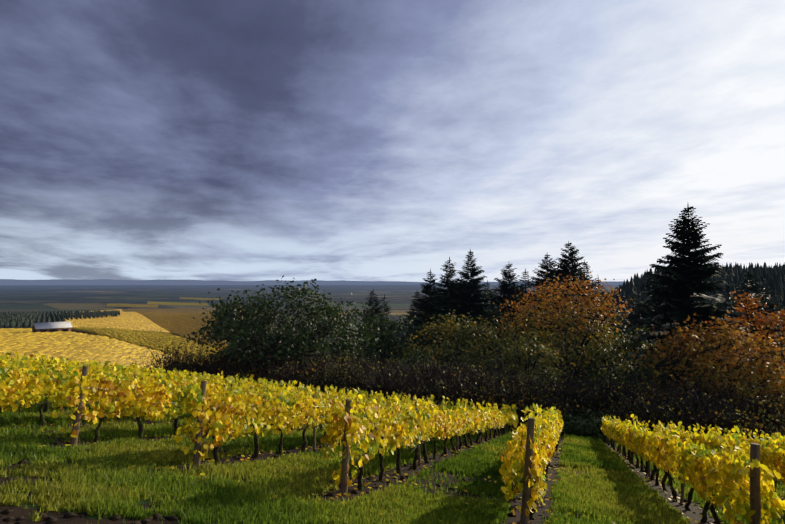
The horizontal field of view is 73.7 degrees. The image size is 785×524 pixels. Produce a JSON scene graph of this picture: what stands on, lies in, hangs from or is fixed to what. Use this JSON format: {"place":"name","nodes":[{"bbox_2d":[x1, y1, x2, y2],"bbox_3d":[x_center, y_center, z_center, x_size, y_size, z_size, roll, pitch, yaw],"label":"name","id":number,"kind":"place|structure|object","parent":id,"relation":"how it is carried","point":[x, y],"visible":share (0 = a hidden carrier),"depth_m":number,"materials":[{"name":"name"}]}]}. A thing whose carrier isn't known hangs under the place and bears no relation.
{"place":"outdoors","nodes":[
{"label":"outdoors","id":0,"kind":"place"},
{"bbox_2d":[0,279,629,284],"bbox_3d":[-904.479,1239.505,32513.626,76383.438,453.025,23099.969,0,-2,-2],"label":"hills","id":1,"kind":"structure","parent":0,"point":[119,282],"depth_m":40094.69,"materials":[{"name":"blue"}]},
{"bbox_2d":[0,285,784,523],"bbox_3d":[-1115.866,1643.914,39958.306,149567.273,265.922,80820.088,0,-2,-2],"label":"ground","id":2,"kind":"structure","parent":0,"point":[35,298],"depth_m":2823.60,"materials":[{"name":"green plant"}]},
{"bbox_2d":[32,325,70,331],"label":"barn walls","id":3,"kind":"structure","parent":2,"relation":"on","point":[38,330],"depth_m":360.45,"materials":[{"name":"wood"}]},
{"bbox_2d":[31,321,72,328],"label":"barn roof","id":4,"kind":"structure","parent":3,"relation":"on","point":[51,325],"depth_m":363.86,"materials":[{"name":"grey metal"}]},
{"bbox_2d":[40,329,67,331],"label":"barn doors","id":5,"kind":"structure","parent":3,"relation":"in","point":[55,330],"depth_m":362.38,"materials":[{"name":"brown wood"}]},
{"bbox_2d":[63,299,229,353],"bbox_3d":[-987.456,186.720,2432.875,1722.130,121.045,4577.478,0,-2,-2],"label":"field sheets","id":6,"kind":"object","parent":2,"relation":"on","point":[153,331],"visible":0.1,"depth_m":417.72,"materials":[{"name":"plant"}]},
{"bbox_2d":[0,297,226,370],"bbox_3d":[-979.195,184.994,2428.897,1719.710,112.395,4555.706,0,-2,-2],"label":"vineyard","id":7,"kind":"object","parent":6,"relation":"on","point":[121,339],"visible":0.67,"depth_m":325.91,"materials":[{"name":"yellow plant"}]},
{"bbox_2d":[0,362,768,523],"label":"trellis posts","id":8,"kind":"object","parent":2,"relation":"on","point":[755,497],"visible":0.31,"depth_m":11.28,"materials":[{"name":"brown wood"}]},
{"bbox_2d":[0,379,774,495],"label":"trellis wires","id":9,"kind":"object","parent":8,"relation":"attached to","point":[264,413],"visible":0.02,"depth_m":16.44,"materials":[{"name":"grey metal"}]},
{"bbox_2d":[0,387,784,523],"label":"grass","id":10,"kind":"structure","parent":2,"relation":"on","point":[75,487],"depth_m":11.92,"materials":[{"name":"green plant"}]},
{"bbox_2d":[0,262,784,364],"bbox_3d":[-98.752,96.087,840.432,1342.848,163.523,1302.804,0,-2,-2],"label":"conifers","id":11,"kind":"object","parent":2,"relation":"on","point":[774,276],"visible":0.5,"depth_m":477.93,"materials":[{"name":"green plant"}]},
{"bbox_2d":[0,358,784,523],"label":"grapevine trunks","id":12,"kind":"object","parent":2,"relation":"on","point":[255,455],"visible":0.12,"depth_m":16.72,"materials":[{"name":"brown plant"}]},
{"bbox_2d":[8,359,774,442],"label":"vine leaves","id":13,"kind":"object","parent":12,"relation":"attached to","point":[603,427],"visible":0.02,"depth_m":42.27,"materials":[{"name":"yellow plant"}]},
{"bbox_2d":[0,351,784,523],"bbox_3d":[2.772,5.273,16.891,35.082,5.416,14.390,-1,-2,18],"label":"vine leaves","id":14,"kind":"object","parent":12,"relation":"on","point":[720,475],"visible":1,"depth_m":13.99,"materials":[{"name":"yellow plant"}]},
{"bbox_2d":[0,411,784,523],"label":"soil clods","id":15,"kind":"object","parent":2,"relation":"on","point":[50,519],"visible":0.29,"depth_m":12.04,"materials":[{"name":"brown soil"}]},
{"bbox_2d":[129,332,784,442],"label":"shrub","id":16,"kind":"object","parent":2,"relation":"on","point":[392,385],"depth_m":54.68,"materials":[{"name":"green plant"}]},
{"bbox_2d":[180,272,784,407],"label":"deciduous trees","id":17,"kind":"object","parent":2,"relation":"on","point":[539,346],"visible":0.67,"depth_m":78.74,"materials":[{"name":"green plant"}]},
{"bbox_2d":[197,212,784,440],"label":"trees","id":18,"kind":"object","parent":2,"relation":"on","point":[580,353],"visible":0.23,"depth_m":79.19,"materials":[{"name":"brown plant"}]},
{"bbox_2d":[213,279,784,358],"bbox_3d":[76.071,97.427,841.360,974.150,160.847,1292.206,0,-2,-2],"label":"broadleaf","id":19,"kind":"object","parent":2,"relation":"on","point":[354,337],"visible":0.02,"depth_m":416.28,"materials":[{"name":"green plant"}]},
{"bbox_2d":[345,205,784,405],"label":"conifer trees","id":20,"kind":"object","parent":2,"relation":"on","point":[671,302],"visible":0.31,"depth_m":132.94,"materials":[{"name":"green plant"}]},
{"bbox_2d":[0,0,784,281],"label":"sky","id":21,"kind":"structure","parent":0,"point":[228,140],"materials":[{"name":"grey"}]}
]}

